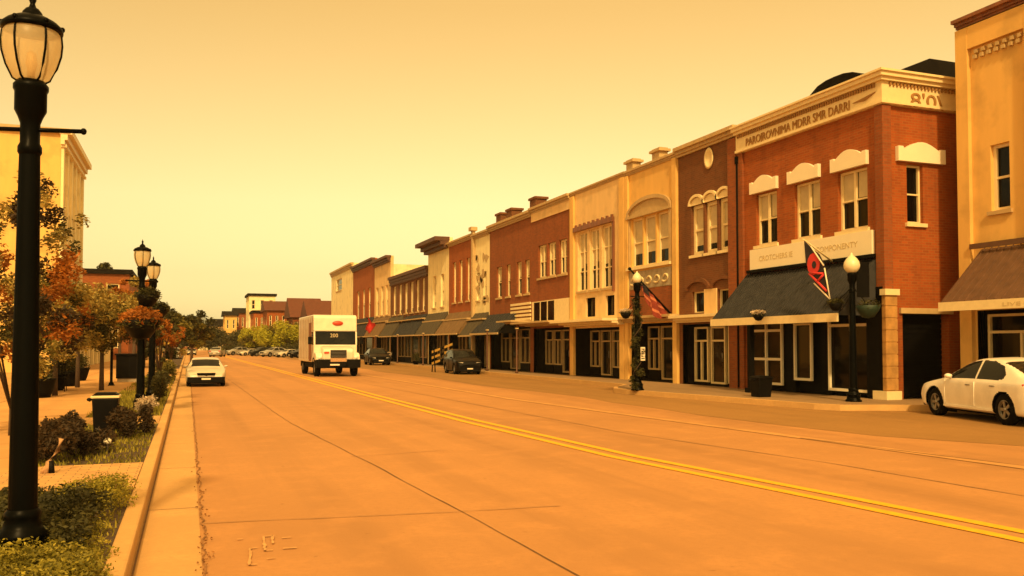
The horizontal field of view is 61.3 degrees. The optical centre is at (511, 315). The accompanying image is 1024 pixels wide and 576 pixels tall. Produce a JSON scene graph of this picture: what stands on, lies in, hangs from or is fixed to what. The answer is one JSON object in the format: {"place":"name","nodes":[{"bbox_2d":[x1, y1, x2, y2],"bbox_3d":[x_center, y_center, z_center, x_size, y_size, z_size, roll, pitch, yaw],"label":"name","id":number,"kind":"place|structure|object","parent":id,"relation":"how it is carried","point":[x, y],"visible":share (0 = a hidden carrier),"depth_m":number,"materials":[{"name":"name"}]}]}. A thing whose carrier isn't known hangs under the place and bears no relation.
{"place":"outdoors","nodes":[
{"label":"outdoors","id":0,"kind":"place"},
{"bbox_2d":[0,123,91,371],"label":"cornice building","id":1,"kind":"structure","parent":0,"point":[65,165],"depth_m":49.66,"materials":[{"name":"beige paint"}]},
{"bbox_2d":[0,354,167,475],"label":"pavement","id":2,"kind":"structure","parent":0,"point":[50,408],"depth_m":23.62,"materials":[{"name":"concrete"}]},
{"bbox_2d":[39,356,57,397],"bbox_3d":[-13.632,1.774,24.965,0.919,1.196,1.041,1,-2,-21],"label":"planter","id":3,"kind":"object","parent":2,"relation":"on","point":[46,386],"visible":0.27,"depth_m":24.80,"materials":[{"name":"paint"}]},
{"bbox_2d":[0,170,97,435],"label":"young tree","id":4,"kind":"object","parent":2,"relation":"on","point":[58,278],"visible":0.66,"depth_m":14.40,"materials":[{"name":"orange plant"}]},
{"bbox_2d":[0,268,112,395],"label":"young tree","id":5,"kind":"object","parent":2,"relation":"on","point":[55,353],"visible":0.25,"depth_m":25.91,"materials":[{"name":"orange plant"}]},
{"bbox_2d":[62,355,83,386],"bbox_3d":[-16.373,2.015,31.946,1.042,1.202,0.892,-1,-2,34],"label":"planter","id":6,"kind":"object","parent":2,"relation":"on","point":[70,371],"visible":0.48,"depth_m":31.75,"materials":[{"name":"paint"}]},
{"bbox_2d":[41,290,125,387],"bbox_3d":[-15.651,0.756,31.140,3.436,3.803,3.819,1,-2,-21],"label":"young tree","id":7,"kind":"object","parent":2,"relation":"on","point":[77,377],"visible":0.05,"depth_m":30.92,"materials":[{"name":"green plant"}]},
{"bbox_2d":[53,285,137,390],"bbox_3d":[-13.725,0.799,28.882,3.131,3.559,3.584,1,-2,-21],"label":"young tree","id":8,"kind":"object","parent":2,"relation":"on","point":[107,318],"visible":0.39,"depth_m":28.69,"materials":[{"name":"green plant"}]},
{"bbox_2d":[82,268,138,359],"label":"red end building","id":9,"kind":"structure","parent":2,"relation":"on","point":[112,277],"depth_m":91.13,"materials":[{"name":"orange brick"}]},
{"bbox_2d":[108,275,161,352],"bbox_3d":[-17.613,0.540,39.860,2.720,4.843,2.166,1,-2,-21],"label":"autumn tree","id":10,"kind":"object","parent":2,"relation":"on","point":[126,293],"visible":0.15,"depth_m":39.93,"materials":[{"name":"orange plant"}]},
{"bbox_2d":[3,350,185,575],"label":"verge","id":11,"kind":"structure","parent":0,"point":[84,462],"depth_m":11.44,"materials":[{"name":"green plant"}]},
{"bbox_2d":[0,0,86,565],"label":"street lamp","id":12,"kind":"object","parent":11,"relation":"on","point":[31,42],"visible":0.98,"depth_m":6.11,"materials":[{"name":"metal"}]},
{"bbox_2d":[0,482,116,547],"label":"creeping shrub","id":13,"kind":"object","parent":11,"relation":"on","point":[70,511],"visible":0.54,"depth_m":6.83,"materials":[{"name":"green plant"}]},
{"bbox_2d":[40,409,87,427],"bbox_3d":[-7.041,1.764,13.488,0.740,0.536,1.787,1,-2,-21],"label":"hedge shrub","id":14,"kind":"object","parent":11,"relation":"on","point":[69,415],"visible":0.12,"depth_m":13.60,"materials":[{"name":"green plant"}]},
{"bbox_2d":[0,470,141,575],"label":"ground cover","id":15,"kind":"object","parent":11,"relation":"on","point":[71,559],"visible":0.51,"depth_m":5.71,"materials":[{"name":"green plant"}]},
{"bbox_2d":[38,417,122,462],"bbox_3d":[-6.035,1.706,11.909,1.172,0.542,2.422,1,-2,-21],"label":"hedge shrub","id":16,"kind":"object","parent":11,"relation":"on","point":[72,434],"visible":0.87,"depth_m":11.51,"materials":[{"name":"green plant"}]},
{"bbox_2d":[0,369,178,492],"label":"paver crossing","id":17,"kind":"object","parent":11,"relation":"on","point":[67,473],"visible":0.23,"depth_m":10.19,"materials":[{"name":"beige concrete"}]},
{"bbox_2d":[87,392,120,430],"bbox_3d":[-7.156,1.689,15.137,0.528,0.680,0.454,1,-2,-21],"label":"litter bin","id":18,"kind":"object","parent":11,"relation":"on","point":[104,404],"visible":0.86,"depth_m":14.96,"materials":[{"name":"plastic"}]},
{"bbox_2d":[115,353,136,381],"bbox_3d":[-15.900,2.181,35.946,1.100,1.190,0.800,1,-2,-21],"label":"utility cabinet","id":19,"kind":"object","parent":11,"relation":"on","point":[126,367],"visible":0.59,"depth_m":35.59,"materials":[{"name":"metal"}]},
{"bbox_2d":[103,402,155,437],"bbox_3d":[-6.485,1.791,14.688,0.812,0.564,2.226,1,-2,-21],"label":"hedge shrub","id":20,"kind":"object","parent":11,"relation":"on","point":[122,419],"visible":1,"depth_m":14.42,"materials":[{"name":"green plant"}]},
{"bbox_2d":[125,239,157,407],"bbox_3d":[-8.881,0.202,20.705,0.669,4.081,0.404,0,-2,-11],"label":"street lamp","id":21,"kind":"object","parent":11,"relation":"on","point":[142,254],"visible":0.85,"depth_m":20.62,"materials":[{"name":"metal"}]},
{"bbox_2d":[117,305,164,339],"bbox_3d":[-8.871,0.158,20.645,1.086,0.845,1.076,1,-2,-21],"label":"flower basket","id":22,"kind":"object","parent":21,"relation":"attached to","point":[140,323],"visible":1,"depth_m":20.38,"materials":[{"name":"plastic"}]},
{"bbox_2d":[133,285,162,306],"bbox_3d":[-8.759,-0.458,20.789,0.666,0.526,0.654,1,-2,-21],"label":"flower basket","id":23,"kind":"object","parent":21,"relation":"hanging from","point":[149,296],"visible":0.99,"depth_m":20.62,"materials":[{"name":"plastic"}]},
{"bbox_2d":[145,256,160,395],"bbox_3d":[-10.227,0.338,24.577,0.404,4.081,0.669,-1,-2,19],"label":"street lamp","id":24,"kind":"object","parent":11,"relation":"on","point":[153,269],"visible":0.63,"depth_m":24.48,"materials":[{"name":"metal"}]},
{"bbox_2d":[150,374,167,400],"bbox_3d":[-9.317,1.919,22.806,0.455,0.872,1.590,1,-2,-21],"label":"flowering shrub","id":25,"kind":"object","parent":11,"relation":"on","point":[159,387],"visible":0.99,"depth_m":22.43,"materials":[{"name":"green plant"}]},
{"bbox_2d":[145,317,180,370],"bbox_3d":[-13.444,1.009,32.984,1.414,3.425,1.443,1,-2,-35],"label":"street tree","id":26,"kind":"object","parent":11,"relation":"on","point":[169,327],"visible":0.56,"depth_m":32.97,"materials":[{"name":"green plant"}]},
{"bbox_2d":[155,325,187,361],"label":"autumn tree","id":27,"kind":"object","parent":11,"relation":"on","point":[174,338],"visible":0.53,"depth_m":45.74,"materials":[{"name":"orange plant"}]},
{"bbox_2d":[81,327,112,364],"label":"shop building","id":28,"kind":"structure","parent":0,"point":[94,356],"depth_m":71.08,"materials":[{"name":"beige paint"}]},
{"bbox_2d":[221,311,238,344],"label":"building","id":29,"kind":"structure","parent":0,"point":[229,321],"depth_m":200.27,"materials":[{"name":"paint"}]},
{"bbox_2d":[350,257,377,358],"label":"red building","id":30,"kind":"structure","parent":0,"point":[363,272],"depth_m":96.10,"materials":[{"name":"brick"}]},
{"bbox_2d":[329,262,423,314],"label":"end cream building","id":31,"kind":"structure","parent":0,"point":[342,291],"depth_m":107.69,"materials":[{"name":"paint"}]},
{"bbox_2d":[363,255,393,351],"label":"plain cream building","id":32,"kind":"structure","parent":0,"point":[383,266],"depth_m":86.67,"materials":[{"name":"beige paint"}]},
{"bbox_2d":[378,265,427,363],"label":"brown building","id":33,"kind":"structure","parent":0,"point":[409,304],"depth_m":76.62,"materials":[{"name":"brick"}]},
{"bbox_2d":[414,236,452,364],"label":"cream building","id":34,"kind":"structure","parent":0,"point":[435,249],"depth_m":67.43,"materials":[{"name":"paint"}]},
{"bbox_2d":[433,233,470,349],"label":"red building","id":35,"kind":"structure","parent":0,"point":[453,324],"depth_m":62.08,"materials":[{"name":"brick"}]},
{"bbox_2d":[458,227,489,368],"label":"narrow beige building","id":36,"kind":"structure","parent":0,"point":[480,277],"depth_m":57.72,"materials":[{"name":"beige paint"}]},
{"bbox_2d":[0,0,999,322],"label":"sky","id":37,"kind":"structure","parent":0,"point":[252,146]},
{"bbox_2d":[469,207,531,371],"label":"long brick building","id":38,"kind":"structure","parent":0,"point":[510,230],"depth_m":52.39,"materials":[{"name":"red brick"}]},
{"bbox_2d":[501,333,509,361],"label":"shop window","id":39,"kind":"structure","parent":38,"relation":"in","point":[505,337],"depth_m":54.86,"materials":[{"name":"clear glass"}]},
{"bbox_2d":[510,329,519,368],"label":"shop door","id":40,"kind":"structure","parent":38,"relation":"in","point":[512,335],"depth_m":53.55,"materials":[{"name":"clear glass"}]},
{"bbox_2d":[520,329,529,362],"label":"shop window","id":41,"kind":"structure","parent":38,"relation":"in","point":[524,333],"depth_m":51.70,"materials":[{"name":"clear glass"}]},
{"bbox_2d":[510,193,569,374],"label":"brick building","id":42,"kind":"structure","parent":0,"point":[550,220],"depth_m":46.80,"materials":[{"name":"red brick"}]},
{"bbox_2d":[545,330,553,364],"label":"shop window","id":43,"kind":"structure","parent":42,"relation":"in","point":[549,334],"depth_m":48.22,"materials":[{"name":"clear glass"}]},
{"bbox_2d":[554,330,562,364],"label":"shop window","id":44,"kind":"structure","parent":42,"relation":"in","point":[558,334],"depth_m":47.06,"materials":[{"name":"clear glass"}]},
{"bbox_2d":[563,330,568,372],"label":"shop door","id":45,"kind":"structure","parent":42,"relation":"in","point":[565,332],"depth_m":46.20,"materials":[{"name":"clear glass"}]},
{"bbox_2d":[549,171,624,378],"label":"beige building","id":46,"kind":"structure","parent":0,"point":[597,336],"depth_m":41.58,"materials":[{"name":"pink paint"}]},
{"bbox_2d":[576,232,587,293],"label":"window","id":47,"kind":"structure","parent":46,"relation":"in","point":[583,236],"depth_m":42.99,"materials":[{"name":"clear glass"}]},
{"bbox_2d":[588,228,599,291],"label":"window","id":48,"kind":"structure","parent":46,"relation":"in","point":[595,233],"depth_m":41.72,"materials":[{"name":"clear glass"}]},
{"bbox_2d":[590,330,600,366],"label":"shop window","id":49,"kind":"structure","parent":46,"relation":"in","point":[595,336],"depth_m":43.00,"materials":[{"name":"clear glass"}]},
{"bbox_2d":[600,225,611,290],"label":"window","id":50,"kind":"structure","parent":46,"relation":"in","point":[607,229],"depth_m":40.30,"materials":[{"name":"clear glass"}]},
{"bbox_2d":[601,330,612,375],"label":"shop door","id":51,"kind":"structure","parent":46,"relation":"in","point":[606,335],"depth_m":41.90,"materials":[{"name":"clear glass"}]},
{"bbox_2d":[612,330,618,367],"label":"shop window","id":52,"kind":"structure","parent":46,"relation":"in","point":[615,333],"depth_m":41.03,"materials":[{"name":"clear glass"}]},
{"bbox_2d":[188,349,1023,575],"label":"road","id":53,"kind":"structure","parent":0,"point":[259,464],"depth_m":9.91,"materials":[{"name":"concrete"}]},
{"bbox_2d":[130,351,202,575],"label":"gutter","id":54,"kind":"object","parent":53,"relation":"on","point":[170,541],"visible":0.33,"depth_m":8.68,"materials":[{"name":"concrete"}]},
{"bbox_2d":[131,372,181,575],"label":"gutter joint","id":55,"kind":"object","parent":54,"relation":"on","point":[150,500],"visible":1,"depth_m":8.64,"materials":[{"name":"grey concrete"}]},
{"bbox_2d":[176,310,216,360],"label":"street tree","id":56,"kind":"object","parent":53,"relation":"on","point":[204,331],"visible":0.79,"depth_m":77.91,"materials":[{"name":"green plant"}]},
{"bbox_2d":[183,357,227,385],"bbox_3d":[-12.887,2.341,36.312,1.754,1.156,3.930,1,-2,-21],"label":"oncoming car","id":57,"kind":"object","parent":53,"relation":"on","point":[205,369],"visible":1,"depth_m":34.90,"materials":[{"name":"paint"}]},
{"bbox_2d":[197,324,227,352],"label":"distant tree","id":58,"kind":"object","parent":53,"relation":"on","point":[219,333],"visible":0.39,"depth_m":188.75,"materials":[{"name":"green plant"}]},
{"bbox_2d":[237,324,267,348],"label":"round tree","id":59,"kind":"object","parent":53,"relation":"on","point":[248,335],"visible":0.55,"depth_m":150.76,"materials":[{"name":"green plant"}]},
{"bbox_2d":[271,321,298,346],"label":"round tree","id":60,"kind":"object","parent":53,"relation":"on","point":[289,334],"visible":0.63,"depth_m":142.40,"materials":[{"name":"green plant"}]},
{"bbox_2d":[284,298,320,341],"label":"gabled house","id":61,"kind":"structure","parent":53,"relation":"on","point":[293,309],"depth_m":152.41,"materials":[{"name":"red brick"}]},
{"bbox_2d":[299,315,362,375],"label":"delivery truck","id":62,"kind":"object","parent":53,"relation":"on","point":[327,341],"visible":1,"depth_m":46.66,"materials":[{"name":"paint"}]},
{"bbox_2d":[207,351,1023,542],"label":"yellow line","id":63,"kind":"object","parent":53,"relation":"on","point":[1014,538],"visible":0.86,"depth_m":10.22,"materials":[{"name":"yellow paint"}]},
{"bbox_2d":[226,356,1023,532],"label":"yellow line","id":64,"kind":"object","parent":53,"relation":"on","point":[870,501],"visible":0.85,"depth_m":10.68,"materials":[{"name":"yellow paint"}]},
{"bbox_2d":[264,358,1023,468],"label":"worn yellow line","id":65,"kind":"object","parent":53,"relation":"on","point":[943,456],"visible":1,"depth_m":16.53,"materials":[{"name":"yellow paint"}]},
{"bbox_2d":[271,356,1023,445],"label":"parking lane","id":66,"kind":"structure","parent":53,"relation":"on","point":[961,427],"depth_m":20.65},
{"bbox_2d":[245,293,276,329],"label":"pale tower","id":67,"kind":"structure","parent":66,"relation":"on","point":[254,301],"depth_m":184.99,"materials":[{"name":"beige paint"}]},
{"bbox_2d":[260,301,286,327],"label":"arched hall","id":68,"kind":"structure","parent":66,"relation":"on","point":[273,311],"depth_m":162.24,"materials":[{"name":"red brick"}]},
{"bbox_2d":[364,348,390,364],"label":"dark car","id":69,"kind":"object","parent":66,"relation":"on","point":[376,355],"visible":1,"depth_m":72.76,"materials":[{"name":"black paint"}]},
{"bbox_2d":[444,349,481,373],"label":"dark suv","id":70,"kind":"object","parent":66,"relation":"on","point":[456,361],"visible":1,"depth_m":49.88,"materials":[{"name":"black paint"}]},
{"bbox_2d":[921,357,1023,424],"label":"parked sedan","id":71,"kind":"object","parent":66,"relation":"on","point":[992,386],"visible":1,"depth_m":18.64,"materials":[{"name":"white paint"}]},
{"bbox_2d":[361,359,924,404],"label":"pavement","id":72,"kind":"structure","parent":0,"point":[734,392],"depth_m":27.65,"materials":[{"name":"grey concrete"}]},
{"bbox_2d":[300,300,330,317],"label":"gabled hall","id":73,"kind":"structure","parent":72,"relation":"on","point":[311,307],"depth_m":142.34,"materials":[{"name":"red brick"}]},
{"bbox_2d":[745,325,754,392],"bbox_3d":[7.654,1.241,27.701,0.280,2.449,0.280,1,-2,-21],"label":"awning post","id":74,"kind":"object","parent":72,"relation":"on","point":[750,352],"visible":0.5,"depth_m":27.64,"materials":[{"name":"paint"}]},
{"bbox_2d":[748,375,773,396],"bbox_3d":[7.249,2.073,25.277,0.600,0.620,0.518,1,-2,-21],"label":"pavement bin","id":75,"kind":"object","parent":72,"relation":"on","point":[760,385],"visible":1,"depth_m":25.11,"materials":[{"name":"plastic"}]},
{"bbox_2d":[843,252,861,401],"bbox_3d":[9.155,0.305,23.227,0.425,4.012,0.430,1,-2,-15],"label":"street lamp","id":76,"kind":"object","parent":72,"relation":"on","point":[851,265],"visible":1,"depth_m":23.15,"materials":[{"name":"metal"}]},
{"bbox_2d":[856,262,868,296],"bbox_3d":[9.406,-0.983,23.299,0.503,0.990,0.056,0,-2,-3],"label":"street banner","id":77,"kind":"object","parent":76,"relation":"hanging from","point":[862,272],"visible":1,"depth_m":23.28,"materials":[{"name":"fabric"}]},
{"bbox_2d":[855,289,880,317],"bbox_3d":[9.588,-0.331,23.283,0.733,0.827,0.782,1,-2,-21],"label":"flower basket","id":78,"kind":"object","parent":76,"relation":"hanging from","point":[866,310],"visible":0.99,"depth_m":23.11,"materials":[{"name":"green plastic"}]},
{"bbox_2d":[617,147,679,383],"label":"arched building","id":79,"kind":"structure","parent":0,"point":[651,227],"depth_m":36.56,"materials":[{"name":"beige paint"}]},
{"bbox_2d":[633,218,642,266],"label":"window","id":80,"kind":"structure","parent":79,"relation":"in","point":[638,235],"depth_m":37.76,"materials":[{"name":"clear glass"}]},
{"bbox_2d":[628,267,670,318],"bbox_3d":[5.510,-0.895,34.587,1.759,2.075,0.140,0,-2,-5],"label":"wall flag","id":81,"kind":"object","parent":79,"relation":"attached to","point":[656,305],"depth_m":34.58,"materials":[{"name":"fabric"}]},
{"bbox_2d":[646,214,655,264],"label":"window","id":82,"kind":"structure","parent":79,"relation":"in","point":[650,220],"depth_m":36.76,"materials":[{"name":"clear glass"}]},
{"bbox_2d":[648,326,660,369],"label":"shop window","id":83,"kind":"structure","parent":79,"relation":"in","point":[654,332],"depth_m":37.57,"materials":[{"name":"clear glass"}]},
{"bbox_2d":[659,211,668,262],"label":"window","id":84,"kind":"structure","parent":79,"relation":"in","point":[663,216],"depth_m":35.76,"materials":[{"name":"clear glass"}]},
{"bbox_2d":[661,326,672,379],"bbox_3d":[6.604,1.576,36.502,0.163,2.277,0.980,1,-2,-21],"label":"shop door","id":85,"kind":"structure","parent":79,"relation":"in","point":[666,331],"depth_m":36.66,"materials":[{"name":"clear glass"}]},
{"bbox_2d":[668,124,738,387],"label":"brown building","id":86,"kind":"structure","parent":0,"point":[707,230],"depth_m":32.61,"materials":[{"name":"brick"}]},
{"bbox_2d":[688,194,704,258],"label":"window","id":87,"kind":"structure","parent":86,"relation":"in","point":[698,210],"depth_m":33.25,"materials":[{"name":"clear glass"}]},
{"bbox_2d":[694,327,710,381],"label":"shop window","id":88,"kind":"structure","parent":86,"relation":"in","point":[702,345],"depth_m":33.53,"materials":[{"name":"clear glass"}]},
{"bbox_2d":[701,190,717,255],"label":"window","id":89,"kind":"structure","parent":86,"relation":"in","point":[711,206],"depth_m":32.37,"materials":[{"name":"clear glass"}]},
{"bbox_2d":[710,326,727,384],"bbox_3d":[7.784,1.495,32.500,0.163,2.161,0.955,1,-2,-21],"label":"shop door","id":90,"kind":"structure","parent":86,"relation":"in","point":[719,334],"depth_m":32.53,"materials":[{"name":"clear glass"}]},
{"bbox_2d":[715,186,727,253],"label":"window","id":91,"kind":"structure","parent":86,"relation":"in","point":[721,193],"depth_m":31.63,"materials":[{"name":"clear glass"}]},
{"bbox_2d":[710,58,960,399],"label":"corner building","id":92,"kind":"structure","parent":0,"point":[840,168],"depth_m":25.22,"materials":[{"name":"red brick"}]},
{"bbox_2d":[753,191,778,248],"bbox_3d":[8.639,-3.213,29.132,0.300,1.862,1.277,1,-2,-21],"label":"window","id":93,"kind":"structure","parent":92,"relation":"in","point":[768,201],"depth_m":29.17,"materials":[{"name":"clear glass"}]},
{"bbox_2d":[754,324,784,384],"bbox_3d":[8.574,1.164,29.031,0.145,2.300,1.671,1,-2,-21],"label":"shop window","id":94,"kind":"structure","parent":92,"relation":"in","point":[769,339],"depth_m":28.87,"materials":[{"name":"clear glass"}]},
{"bbox_2d":[793,323,814,380],"bbox_3d":[9.226,1.153,27.300,0.140,1.800,0.834,1,-2,-21],"label":"shop window","id":95,"kind":"structure","parent":92,"relation":"in","point":[803,333],"depth_m":27.31,"materials":[{"name":"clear glass"}]},
{"bbox_2d":[791,179,821,242],"bbox_3d":[9.358,-3.274,27.215,0.300,1.874,1.359,1,-2,-21],"label":"window","id":96,"kind":"structure","parent":92,"relation":"in","point":[808,194],"depth_m":27.25,"materials":[{"name":"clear glass"}]},
{"bbox_2d":[803,239,833,299],"bbox_3d":[8.821,-1.285,24.871,0.793,1.801,2.495,-1,-2,22],"label":"pointed flag","id":97,"kind":"object","parent":92,"relation":"attached to","point":[815,264],"visible":1,"depth_m":24.10,"materials":[{"name":"fabric"}]},
{"bbox_2d":[828,307,866,392],"bbox_3d":[9.966,0.984,25.322,0.145,2.500,1.890,1,-2,-21],"label":"shop window","id":98,"kind":"structure","parent":92,"relation":"in","point":[838,332],"depth_m":25.65,"materials":[{"name":"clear glass"}]},
{"bbox_2d":[834,167,869,235],"bbox_3d":[10.052,-3.340,25.365,0.300,1.872,1.363,1,-2,-21],"label":"window","id":99,"kind":"structure","parent":92,"relation":"in","point":[854,193],"depth_m":25.40,"materials":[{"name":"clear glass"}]},
{"bbox_2d":[905,165,927,227],"bbox_3d":[11.456,-3.403,24.681,0.751,1.786,0.300,1,-2,-21],"label":"window","id":100,"kind":"structure","parent":92,"relation":"in","point":[913,175],"depth_m":24.81,"materials":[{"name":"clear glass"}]},
{"bbox_2d":[902,314,941,397],"bbox_3d":[11.690,1.153,24.840,1.724,2.410,0.030,1,-2,-21],"label":"roller door","id":101,"kind":"structure","parent":92,"relation":"in","point":[922,362],"depth_m":24.85,"materials":[{"name":"paint"}]},
{"bbox_2d":[938,0,1023,367],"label":"pilastered building","id":102,"kind":"structure","parent":0,"point":[984,296],"depth_m":23.08,"materials":[{"name":"beige paint"}]},
{"bbox_2d":[987,142,1012,215],"bbox_3d":[13.003,-3.623,22.916,0.300,1.888,0.732,1,-2,-21],"label":"window","id":103,"kind":"structure","parent":102,"relation":"in","point":[1001,157],"depth_m":23.04,"materials":[{"name":"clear glass"}]},
{"bbox_2d":[987,313,1023,357],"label":"shop window","id":104,"kind":"structure","parent":102,"relation":"in","point":[1005,331],"depth_m":23.06,"materials":[{"name":"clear glass"}]},
{"label":"ground","id":105,"kind":"structure","parent":0,"visible":0},
{"bbox_2d":[103,354,185,575],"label":"kerb","id":106,"kind":"structure","parent":105,"relation":"on","point":[126,540],"depth_m":8.11,"materials":[{"name":"concrete"}]},
{"bbox_2d":[148,308,193,361],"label":"street tree","id":107,"kind":"object","parent":105,"relation":"on","point":[173,313],"visible":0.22,"depth_m":61.90,"materials":[{"name":"green plant"}]},
{"bbox_2d":[252,319,289,346],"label":"round tree","id":108,"kind":"object","parent":105,"relation":"on","point":[267,335],"visible":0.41,"depth_m":146.01,"materials":[{"name":"green plant"}]},
{"bbox_2d":[361,360,995,415],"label":"kerb","id":109,"kind":"structure","parent":105,"relation":"on","point":[820,406],"depth_m":24.82,"materials":[{"name":"concrete"}]},
{"bbox_2d":[630,271,643,390],"bbox_3d":[4.208,0.506,29.016,0.440,4.014,0.451,-1,-2,15],"label":"street lamp","id":110,"kind":"object","parent":109,"relation":"on","point":[637,278],"visible":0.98,"depth_m":28.95,"materials":[{"name":"metal"}]},
{"bbox_2d":[628,298,645,391],"bbox_3d":[4.198,0.933,28.988,0.580,3.267,0.572,0,-2,-4],"label":"climbing plant","id":111,"kind":"object","parent":110,"relation":"attached to","point":[634,341],"visible":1,"depth_m":28.92,"materials":[{"name":"green plant"}]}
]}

